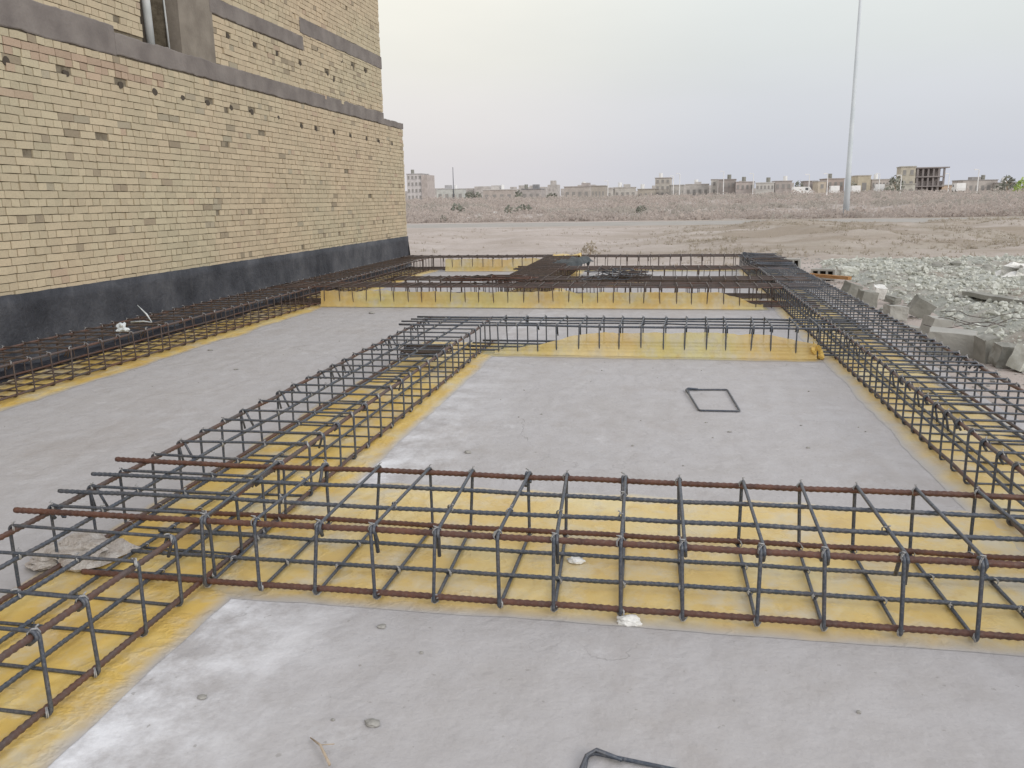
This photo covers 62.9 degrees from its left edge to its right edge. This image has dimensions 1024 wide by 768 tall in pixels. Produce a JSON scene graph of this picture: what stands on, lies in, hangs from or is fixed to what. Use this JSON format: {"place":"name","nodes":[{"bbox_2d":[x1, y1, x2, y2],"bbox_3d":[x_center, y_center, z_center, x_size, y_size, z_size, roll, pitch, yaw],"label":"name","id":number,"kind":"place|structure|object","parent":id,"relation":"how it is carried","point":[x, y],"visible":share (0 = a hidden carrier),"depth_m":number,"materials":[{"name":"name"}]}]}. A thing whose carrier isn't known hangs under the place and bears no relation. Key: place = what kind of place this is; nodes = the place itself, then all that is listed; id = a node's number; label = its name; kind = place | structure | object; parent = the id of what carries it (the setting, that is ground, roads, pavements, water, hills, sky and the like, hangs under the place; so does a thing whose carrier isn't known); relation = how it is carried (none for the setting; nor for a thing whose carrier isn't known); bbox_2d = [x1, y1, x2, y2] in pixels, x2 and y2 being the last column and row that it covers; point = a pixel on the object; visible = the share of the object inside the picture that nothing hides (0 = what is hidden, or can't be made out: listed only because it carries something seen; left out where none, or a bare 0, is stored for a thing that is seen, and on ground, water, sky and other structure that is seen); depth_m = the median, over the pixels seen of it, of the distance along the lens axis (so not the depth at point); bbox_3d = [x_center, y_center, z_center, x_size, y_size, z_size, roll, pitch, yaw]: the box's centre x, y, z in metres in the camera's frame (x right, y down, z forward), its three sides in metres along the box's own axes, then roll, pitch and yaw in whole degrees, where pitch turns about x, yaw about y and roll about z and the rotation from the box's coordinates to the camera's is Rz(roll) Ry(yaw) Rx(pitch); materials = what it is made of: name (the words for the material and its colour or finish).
{"place":"outdoors","nodes":[
{"label":"outdoors","id":0,"kind":"place"},
{"bbox_2d":[0,270,1023,767],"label":"concrete floor","id":1,"kind":"structure","parent":0,"point":[278,684],"depth_m":3.17,"materials":[{"name":"concrete"}]},
{"bbox_2d":[24,558,58,570],"bbox_3d":[-2.092,0.807,3.798,0.218,0.036,0.179,-6,13,-21],"label":"mortar lump","id":2,"kind":"object","parent":1,"relation":"on","point":[34,564],"visible":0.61,"depth_m":3.76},
{"bbox_2d":[32,532,140,571],"bbox_3d":[-1.972,0.771,3.857,0.429,0.127,0.297,6,14,28],"label":"mortar lump","id":3,"kind":"object","parent":1,"relation":"on","point":[80,543],"visible":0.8,"depth_m":3.81,"materials":[{"name":"concrete"}]},
{"bbox_2d":[197,694,206,699],"bbox_3d":[-1.028,1.037,2.774,0.036,0.012,0.029,1,13,10],"label":"pebble","id":4,"kind":"object","parent":1,"relation":"on","point":[202,696],"visible":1,"depth_m":2.77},
{"bbox_2d":[0,266,412,382],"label":"plastic sheet","id":5,"kind":"object","parent":1,"relation":"on","point":[20,367],"visible":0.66,"depth_m":10.05,"materials":[{"name":"plastic"}]},
{"bbox_2d":[0,270,439,411],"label":"plastic sheet","id":6,"kind":"object","parent":1,"relation":"on","point":[28,397],"visible":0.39,"depth_m":8.94,"materials":[{"name":"plastic"}]},
{"bbox_2d":[0,255,433,400],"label":"rebar cage","id":7,"kind":"object","parent":6,"relation":"on","point":[335,276],"visible":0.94,"depth_m":9.81,"materials":[{"name":"metal"}]},
{"bbox_2d":[116,322,129,331],"bbox_3d":[-4.073,-0.588,8.764,0.143,0.115,0.102,-3,13,-8],"label":"plastic bag","id":8,"kind":"object","parent":7,"relation":"attached to","point":[120,326],"visible":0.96,"depth_m":8.75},
{"bbox_2d":[130,305,151,322],"bbox_3d":[-4.145,-0.782,9.354,0.264,0.202,0.036,1,13,9],"label":"plastic scrap","id":9,"kind":"object","parent":7,"relation":"on","point":[141,321],"visible":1,"depth_m":9.35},
{"bbox_2d":[0,341,493,767],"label":"plastic sheet","id":10,"kind":"object","parent":1,"relation":"on","point":[77,714],"visible":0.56,"depth_m":3.44,"materials":[{"name":"plastic"}]},
{"bbox_2d":[0,317,493,750],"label":"rebar cage","id":11,"kind":"object","parent":10,"relation":"on","point":[34,632],"visible":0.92,"depth_m":4.07,"materials":[{"name":"metal"}]},
{"bbox_2d":[398,343,451,357],"bbox_3d":[-0.836,-0.333,8.196,0.496,0.094,0.502,1,13,7],"label":"stirrup pile","id":12,"kind":"object","parent":11,"relation":"in","point":[424,352],"visible":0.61,"depth_m":8.13,"materials":[{"name":"grey metal"}]},
{"bbox_2d":[310,737,333,765],"bbox_3d":[-0.553,1.079,2.487,0.046,0.022,0.165,-8,14,-31],"label":"twig","id":13,"kind":"object","parent":1,"relation":"on","point":[323,752],"visible":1,"depth_m":2.47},
{"bbox_2d":[364,718,379,727],"bbox_3d":[-0.437,1.060,2.617,0.046,0.019,0.043,-4,13,-14],"label":"pebble","id":14,"kind":"object","parent":1,"relation":"on","point":[372,722],"visible":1,"depth_m":2.61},
{"bbox_2d":[318,290,769,310],"bbox_3d":[0.461,-1.474,13.469,6.929,0.268,2.076,1,13,10],"label":"plastic sheet","id":15,"kind":"object","parent":1,"relation":"on","point":[514,300],"visible":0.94,"depth_m":12.53,"materials":[{"name":"plastic"}]},
{"bbox_2d":[271,281,823,307],"bbox_3d":[0.348,-1.384,12.848,8.371,0.318,0.653,1,13,10],"label":"rebar cage","id":16,"kind":"object","parent":15,"relation":"on","point":[613,285],"visible":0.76,"depth_m":12.68,"materials":[{"name":"metal"}]},
{"bbox_2d":[440,274,538,281],"bbox_3d":[-0.366,-1.676,13.306,1.513,0.131,0.810,1,13,10],"label":"stirrup pile","id":17,"kind":"object","parent":16,"relation":"on","point":[491,277],"visible":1,"depth_m":13.15,"materials":[{"name":"metal"}]},
{"bbox_2d":[384,275,810,299],"bbox_3d":[1.266,-1.591,13.699,6.870,0.328,0.663,1,13,10],"label":"rebar cage","id":18,"kind":"object","parent":15,"relation":"on","point":[676,278],"visible":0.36,"depth_m":13.43,"materials":[{"name":"metal"}]},
{"bbox_2d":[581,266,652,279],"bbox_3d":[1.721,-1.791,13.583,1.121,0.170,1.396,1,13,10],"label":"stirrup pile","id":19,"kind":"object","parent":18,"relation":"on","point":[632,273],"visible":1,"depth_m":13.45,"materials":[{"name":"grey metal"}]},
{"bbox_2d":[509,271,583,290],"bbox_3d":[0.735,-2.030,16.537,1.076,0.027,4.948,1,13,10],"label":"plastic sheet","id":20,"kind":"object","parent":1,"relation":"on","point":[573,274],"visible":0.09,"depth_m":17.76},
{"bbox_2d":[498,255,577,291],"bbox_3d":[0.656,-2.153,16.264,0.714,0.328,6.277,1,13,10],"label":"rebar cage","id":21,"kind":"object","parent":20,"relation":"on","point":[543,267],"visible":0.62,"depth_m":15.34,"materials":[{"name":"metal"}]},
{"bbox_2d":[553,256,592,265],"bbox_3d":[1.281,-2.496,17.321,0.564,0.274,1.641,3,13,17],"label":"plastic sheet","id":22,"kind":"object","parent":21,"relation":"on","point":[577,261],"visible":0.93,"depth_m":16.88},
{"bbox_2d":[445,258,735,271],"bbox_3d":[1.766,-2.760,19.146,6.635,0.300,0.962,1,13,10],"label":"plastic sheet","id":23,"kind":"object","parent":1,"relation":"on","point":[492,265],"visible":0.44,"depth_m":19.20,"materials":[{"name":"plastic"}]},
{"bbox_2d":[401,253,742,269],"bbox_3d":[1.573,-2.795,19.162,8.466,0.323,0.684,1,13,10],"label":"rebar cage","id":24,"kind":"object","parent":23,"relation":"on","point":[710,255],"visible":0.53,"depth_m":19.18,"materials":[{"name":"metal"}]},
{"bbox_2d":[553,253,581,259],"bbox_3d":[1.237,-2.859,19.017,0.700,0.237,0.488,0,12,5],"label":"plastic sheet","id":25,"kind":"object","parent":24,"relation":"on","point":[578,254],"visible":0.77,"depth_m":18.88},
{"bbox_2d":[214,482,1023,655],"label":"plastic sheet","id":26,"kind":"object","parent":1,"relation":"on","point":[916,614],"visible":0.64,"depth_m":3.63,"materials":[{"name":"plastic"}]},
{"bbox_2d":[13,457,1023,642],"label":"rebar cage","id":27,"kind":"object","parent":26,"relation":"on","point":[980,562],"visible":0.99,"depth_m":3.50,"materials":[{"name":"metal"}]},
{"bbox_2d":[567,556,585,563],"bbox_3d":[0.284,0.786,3.731,0.072,0.034,0.065,-5,13,-19],"label":"plaster lump","id":28,"kind":"object","parent":26,"relation":"on","point":[575,560],"visible":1,"depth_m":3.71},
{"bbox_2d":[617,614,641,626],"bbox_3d":[0.450,0.907,3.204,0.100,0.045,0.047,1,13,10],"label":"plaster lump","id":29,"kind":"object","parent":26,"relation":"on","point":[630,620],"visible":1,"depth_m":3.19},
{"bbox_2d":[579,748,674,767],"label":"loose stirrup","id":30,"kind":"object","parent":1,"relation":"on","point":[596,752],"visible":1,"depth_m":2.41,"materials":[{"name":"grey metal"}]},
{"bbox_2d":[481,332,822,361],"bbox_3d":[1.362,-0.464,8.822,3.594,0.262,0.814,1,13,10],"label":"plastic sheet","id":31,"kind":"object","parent":1,"relation":"on","point":[738,347],"visible":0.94,"depth_m":8.51,"materials":[{"name":"plastic"}]},
{"bbox_2d":[399,315,872,356],"bbox_3d":[1.203,-0.530,8.904,4.875,0.326,0.654,1,13,10],"label":"rebar cage","id":32,"kind":"object","parent":31,"relation":"on","point":[622,320],"visible":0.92,"depth_m":8.81,"materials":[{"name":"grey metal"}]},
{"bbox_2d":[811,341,824,359],"bbox_3d":[3.024,-0.333,8.329,0.160,0.197,0.178,1,13,10],"label":"plastic knot","id":33,"kind":"object","parent":31,"relation":"on","point":[820,352],"visible":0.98,"depth_m":8.26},
{"bbox_2d":[685,387,739,411],"bbox_3d":[1.611,0.120,6.691,0.357,0.027,0.747,0,12,4],"label":"loose stirrup","id":34,"kind":"object","parent":1,"relation":"on","point":[695,404],"visible":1,"depth_m":6.58,"materials":[{"name":"grey metal"}]},
{"bbox_2d":[737,269,1023,552],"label":"plastic sheet","id":35,"kind":"object","parent":1,"relation":"on","point":[932,464],"visible":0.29,"depth_m":5.67,"materials":[{"name":"plastic"}]},
{"bbox_2d":[739,253,1023,536],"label":"rebar cage","id":36,"kind":"object","parent":35,"relation":"on","point":[862,335],"visible":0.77,"depth_m":6.43,"materials":[{"name":"metal"}]},
{"bbox_2d":[739,252,795,265],"bbox_3d":[5.105,-2.541,16.950,0.855,0.082,3.607,1,13,10],"label":"stirrup pile","id":37,"kind":"object","parent":36,"relation":"on","point":[759,259],"visible":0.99,"depth_m":16.62,"materials":[{"name":"grey metal"}]},
{"bbox_2d":[378,0,1023,195],"label":"sky","id":38,"kind":"structure","parent":0,"point":[508,93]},
{"bbox_2d":[406,198,1023,419],"bbox_3d":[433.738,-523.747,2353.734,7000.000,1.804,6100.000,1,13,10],"label":"ground","id":39,"kind":"structure","parent":0,"point":[497,240],"depth_m":27.72,"materials":[{"name":"soil"}]},
{"bbox_2d":[0,0,411,370],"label":"brick building","id":40,"kind":"structure","parent":39,"relation":"on","point":[157,156],"depth_m":11.38,"materials":[{"name":"brick"}]},
{"bbox_2d":[407,170,434,199],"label":"house","id":41,"kind":"structure","parent":39,"relation":"on","point":[420,185],"depth_m":262.44,"materials":[{"name":"concrete"}]},
{"bbox_2d":[436,185,465,198],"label":"house","id":42,"kind":"structure","parent":39,"relation":"on","point":[447,191],"depth_m":301.17,"materials":[{"name":"white paint"}]},
{"bbox_2d":[450,203,464,212],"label":"bush","id":43,"kind":"object","parent":39,"relation":"on","point":[459,207],"visible":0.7,"depth_m":78.28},
{"bbox_2d":[464,191,476,198],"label":"tree","id":44,"kind":"object","parent":39,"relation":"on","point":[467,195],"visible":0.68,"depth_m":229.36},
{"bbox_2d":[483,185,516,199],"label":"house","id":45,"kind":"structure","parent":39,"relation":"on","point":[496,191],"depth_m":238.65,"materials":[{"name":"white paint"}]},
{"bbox_2d":[515,204,532,211],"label":"bush","id":46,"kind":"object","parent":39,"relation":"on","point":[528,207],"visible":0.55,"depth_m":79.23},
{"bbox_2d":[521,184,544,199],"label":"house","id":47,"kind":"structure","parent":39,"relation":"on","point":[536,190],"depth_m":246.95,"materials":[{"name":"concrete"}]},
{"bbox_2d":[564,182,590,197],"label":"house","id":48,"kind":"structure","parent":39,"relation":"on","point":[584,189],"depth_m":244.32,"materials":[{"name":"white paint"}]},
{"bbox_2d":[581,240,600,254],"bbox_3d":[2.267,-3.891,24.213,0.607,0.531,0.540,1,13,10],"label":"bush","id":49,"kind":"object","parent":39,"relation":"on","point":[584,249],"visible":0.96,"depth_m":24.20,"materials":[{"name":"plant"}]},
{"bbox_2d":[404,180,793,199],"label":"distant town","id":50,"kind":"object","parent":39,"relation":"on","point":[553,187],"visible":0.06,"depth_m":352.97},
{"bbox_2d":[591,185,607,196],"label":"house","id":51,"kind":"structure","parent":39,"relation":"on","point":[598,190],"depth_m":223.72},
{"bbox_2d":[607,188,613,195],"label":"house","id":52,"kind":"structure","parent":39,"relation":"on","point":[610,191],"depth_m":228.06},
{"bbox_2d":[613,182,636,196],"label":"house","id":53,"kind":"structure","parent":39,"relation":"on","point":[627,189],"depth_m":232.18,"materials":[{"name":"white paint"}]},
{"bbox_2d":[634,205,646,212],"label":"bush","id":54,"kind":"object","parent":39,"relation":"on","point":[639,208],"visible":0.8,"depth_m":71.63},
{"bbox_2d":[637,184,655,196],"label":"house","id":55,"kind":"structure","parent":39,"relation":"on","point":[642,191],"depth_m":236.13,"materials":[{"name":"white paint"}]},
{"bbox_2d":[655,173,672,195],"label":"house","id":56,"kind":"structure","parent":39,"relation":"on","point":[662,183],"depth_m":239.70,"materials":[{"name":"white paint"}]},
{"bbox_2d":[669,185,683,194],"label":"house","id":57,"kind":"structure","parent":39,"relation":"on","point":[676,188],"depth_m":229.61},
{"bbox_2d":[685,180,708,195],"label":"house","id":58,"kind":"structure","parent":39,"relation":"on","point":[697,187],"depth_m":247.77,"materials":[{"name":"white paint"}]},
{"bbox_2d":[405,187,1023,222],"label":"scrub","id":59,"kind":"object","parent":39,"relation":"on","point":[423,215],"visible":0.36,"depth_m":70.95,"materials":[{"name":"plant"}]},
{"bbox_2d":[711,179,717,195],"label":"house","id":60,"kind":"structure","parent":39,"relation":"on","point":[714,183],"depth_m":241.94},
{"bbox_2d":[414,216,1023,265],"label":"dry grass","id":61,"kind":"structure","parent":39,"relation":"on","point":[843,227],"depth_m":27.02,"materials":[{"name":"plant"}]},
{"bbox_2d":[718,175,736,194],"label":"house","id":62,"kind":"structure","parent":39,"relation":"on","point":[729,185],"depth_m":236.65,"materials":[{"name":"concrete"}]},
{"bbox_2d":[735,177,754,194],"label":"house","id":63,"kind":"structure","parent":39,"relation":"on","point":[744,186],"depth_m":231.14,"materials":[{"name":"concrete"}]},
{"bbox_2d":[755,177,774,194],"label":"house","id":64,"kind":"structure","parent":39,"relation":"on","point":[766,186],"depth_m":225.55,"materials":[{"name":"concrete"}]},
{"bbox_2d":[772,176,792,192],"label":"house","id":65,"kind":"structure","parent":39,"relation":"on","point":[783,185],"depth_m":229.30,"materials":[{"name":"white paint"}]},
{"bbox_2d":[784,258,800,267],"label":"hollow block","id":66,"kind":"object","parent":39,"relation":"on","point":[797,261],"depth_m":18.79,"materials":[{"name":"concrete"}]},
{"bbox_2d":[791,187,812,193],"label":"van","id":67,"kind":"object","parent":39,"relation":"on","point":[804,189],"visible":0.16,"depth_m":191.35,"materials":[{"name":"white paint"}]},
{"bbox_2d":[800,181,812,188],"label":"house","id":68,"kind":"structure","parent":39,"relation":"on","point":[805,183],"depth_m":232.71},
{"bbox_2d":[812,181,825,193],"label":"house","id":69,"kind":"structure","parent":39,"relation":"on","point":[819,186],"depth_m":223.11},
{"bbox_2d":[811,268,836,279],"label":"hollow block","id":70,"kind":"object","parent":39,"relation":"on","point":[824,271],"depth_m":16.19,"materials":[{"name":"concrete"}]},
{"bbox_2d":[810,273,851,279],"bbox_3d":[5.937,-2.061,15.964,0.110,0.070,1.251,-7,14,-26],"label":"timber","id":71,"kind":"object","parent":39,"relation":"on","point":[833,276],"visible":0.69,"depth_m":15.71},
{"bbox_2d":[819,174,844,192],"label":"house","id":72,"kind":"structure","parent":39,"relation":"on","point":[835,181],"depth_m":226.77,"materials":[{"name":"concrete"}]},
{"bbox_2d":[829,186,839,192],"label":"van","id":73,"kind":"object","parent":39,"relation":"on","point":[834,188],"visible":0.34,"depth_m":186.09,"materials":[{"name":"white paint"}]},
{"bbox_2d":[835,265,859,276],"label":"concrete block","id":74,"kind":"object","parent":39,"relation":"on","point":[851,271],"depth_m":16.67,"materials":[{"name":"concrete"}]},
{"bbox_2d":[839,280,862,298],"bbox_3d":[5.414,-1.495,13.374,0.241,0.248,0.224,14,17,-15],"label":"concrete block","id":75,"kind":"object","parent":39,"relation":"on","point":[850,288],"depth_m":13.28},
{"bbox_2d":[843,0,861,215],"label":"mast","id":76,"kind":"object","parent":39,"relation":"on","point":[846,203],"visible":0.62,"depth_m":60.06,"materials":[{"name":"metal"}]},
{"bbox_2d":[850,185,860,192],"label":"van","id":77,"kind":"object","parent":39,"relation":"on","point":[855,188],"visible":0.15,"depth_m":186.19,"materials":[{"name":"white paint"}]},
{"bbox_2d":[851,175,871,191],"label":"house","id":78,"kind":"structure","parent":39,"relation":"on","point":[864,181],"depth_m":216.33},
{"bbox_2d":[855,288,878,307],"bbox_3d":[5.173,-1.235,12.193,0.248,0.267,0.219,4,18,-2],"label":"concrete block","id":79,"kind":"object","parent":39,"relation":"on","point":[870,297],"depth_m":12.10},
{"bbox_2d":[871,284,887,298],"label":"concrete block","id":80,"kind":"object","parent":39,"relation":"on","point":[881,289],"depth_m":13.14,"materials":[{"name":"concrete"}]},
{"bbox_2d":[874,184,884,191],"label":"van","id":81,"kind":"object","parent":39,"relation":"on","point":[881,186],"visible":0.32,"depth_m":186.25,"materials":[{"name":"white paint"}]},
{"bbox_2d":[870,174,889,190],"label":"house","id":82,"kind":"structure","parent":39,"relation":"on","point":[875,180],"depth_m":220.28,"materials":[{"name":"white paint"}]},
{"bbox_2d":[884,295,901,303],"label":"concrete block","id":83,"kind":"object","parent":39,"relation":"on","point":[892,299],"depth_m":12.53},
{"bbox_2d":[884,175,904,191],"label":"tree","id":84,"kind":"object","parent":39,"relation":"on","point":[894,181],"visible":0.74,"depth_m":182.53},
{"bbox_2d":[883,304,908,320],"bbox_3d":[5.024,-0.939,10.981,0.266,0.192,0.231,4,12,-2],"label":"concrete block","id":85,"kind":"object","parent":39,"relation":"on","point":[900,312],"depth_m":10.88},
{"bbox_2d":[885,178,915,190],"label":"house","id":86,"kind":"structure","parent":39,"relation":"on","point":[908,186],"depth_m":191.90,"materials":[{"name":"concrete"}]},
{"bbox_2d":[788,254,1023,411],"bbox_3d":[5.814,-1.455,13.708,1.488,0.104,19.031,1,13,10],"label":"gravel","id":87,"kind":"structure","parent":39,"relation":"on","point":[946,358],"depth_m":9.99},
{"bbox_2d":[896,166,916,183],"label":"house","id":88,"kind":"structure","parent":39,"relation":"on","point":[908,173],"depth_m":195.84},
{"bbox_2d":[899,324,919,331],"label":"concrete block","id":89,"kind":"object","parent":39,"relation":"on","point":[915,327],"depth_m":9.93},
{"bbox_2d":[915,167,949,191],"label":"unfinished building","id":90,"kind":"structure","parent":39,"relation":"on","point":[927,178],"depth_m":205.03,"materials":[{"name":"concrete"}]},
{"bbox_2d":[917,315,953,340],"bbox_3d":[4.733,-0.612,9.357,0.259,0.278,0.226,9,17,-9],"label":"concrete block","id":91,"kind":"object","parent":39,"relation":"on","point":[929,320],"depth_m":9.27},
{"bbox_2d":[939,184,952,190],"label":"house","id":92,"kind":"structure","parent":39,"relation":"on","point":[945,187],"depth_m":204.09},
{"bbox_2d":[927,326,977,357],"bbox_3d":[4.513,-0.428,8.589,0.445,0.246,0.292,9,19,29],"label":"concrete block","id":93,"kind":"object","parent":39,"relation":"on","point":[955,339],"depth_m":8.47,"materials":[{"name":"concrete"}]},
{"bbox_2d":[951,183,965,191],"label":"van","id":94,"kind":"object","parent":39,"relation":"on","point":[959,186],"visible":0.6,"depth_m":181.57,"materials":[{"name":"white paint"}]},
{"bbox_2d":[952,175,998,190],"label":"house","id":95,"kind":"structure","parent":39,"relation":"on","point":[971,183],"depth_m":229.70,"materials":[{"name":"concrete"}]},
{"bbox_2d":[973,333,1000,363],"bbox_3d":[4.645,-0.348,8.189,0.166,0.264,0.196,-11,19,-5],"label":"concrete block","id":96,"kind":"object","parent":39,"relation":"on","point":[983,343],"depth_m":8.14,"materials":[{"name":"concrete"}]},
{"bbox_2d":[988,342,1015,368],"bbox_3d":[4.667,-0.269,7.911,0.240,0.236,0.223,3,18,4],"label":"concrete block","id":97,"kind":"object","parent":39,"relation":"on","point":[1000,353],"depth_m":7.85,"materials":[{"name":"concrete"}]},
{"bbox_2d":[993,178,1016,192],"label":"house","id":98,"kind":"structure","parent":39,"relation":"on","point":[995,184],"depth_m":225.81,"materials":[{"name":"white paint"}]},
{"bbox_2d":[994,175,1017,191],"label":"tree","id":99,"kind":"object","parent":39,"relation":"on","point":[1010,181],"visible":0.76,"depth_m":192.16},
{"bbox_2d":[1006,343,1023,371],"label":"concrete block","id":100,"kind":"object","parent":39,"relation":"on","point":[1015,360],"depth_m":7.66,"materials":[{"name":"stone"}]},
{"bbox_2d":[1012,177,1023,191],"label":"tree","id":101,"kind":"object","parent":39,"relation":"on","point":[1018,185],"visible":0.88,"depth_m":178.53,"materials":[{"name":"green plant"}]},
{"bbox_2d":[407,217,1023,227],"bbox_3d":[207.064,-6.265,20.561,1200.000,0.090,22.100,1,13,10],"label":"road","id":102,"kind":"structure","parent":0,"point":[617,223],"depth_m":52.69,"materials":[{"name":"asphalt"}]},
{"bbox_2d":[819,253,1023,343],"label":"rubble ground","id":103,"kind":"structure","parent":0,"point":[940,303],"depth_m":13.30,"materials":[{"name":"stone"}]},
{"bbox_2d":[907,294,936,318],"bbox_3d":[5.446,-1.012,11.150,0.298,0.269,0.144,27,28,-7],"label":"concrete block","id":104,"kind":"object","parent":103,"relation":"on","point":[919,306],"depth_m":11.09,"materials":[{"name":"concrete"}]},
{"bbox_2d":[917,261,995,271],"bbox_3d":[8.946,-2.330,16.916,1.444,0.159,2.447,6,14,28],"label":"dark debris","id":105,"kind":"object","parent":103,"relation":"on","point":[958,263],"visible":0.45,"depth_m":17.26,"materials":[{"name":"stone"}]},
{"bbox_2d":[923,311,1023,327],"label":"wire tangle","id":106,"kind":"object","parent":103,"relation":"on","point":[969,323],"visible":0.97,"depth_m":9.28,"materials":[{"name":"metal"}]},
{"bbox_2d":[962,291,1023,303],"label":"plank","id":107,"kind":"object","parent":103,"relation":"on","point":[985,296],"visible":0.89,"depth_m":11.53,"materials":[{"name":"wood"}]},
{"bbox_2d":[995,262,1023,277],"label":"boulder","id":108,"kind":"object","parent":103,"relation":"on","point":[1010,269],"visible":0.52,"depth_m":15.19,"materials":[{"name":"stone"}]},
{"bbox_3d":[2.718,-1.881,15.712,3.398,0.028,1.117,1,13,10],"label":"plastic sheet","id":109,"kind":"object","parent":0,"visible":0},
{"bbox_2d":[513,265,788,282],"bbox_3d":[2.547,-2.039,15.653,5.078,0.323,0.764,1,13,10],"label":"rebar cage","id":110,"kind":"object","parent":109,"relation":"on","point":[698,268],"visible":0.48,"depth_m":15.54,"materials":[{"name":"metal"}]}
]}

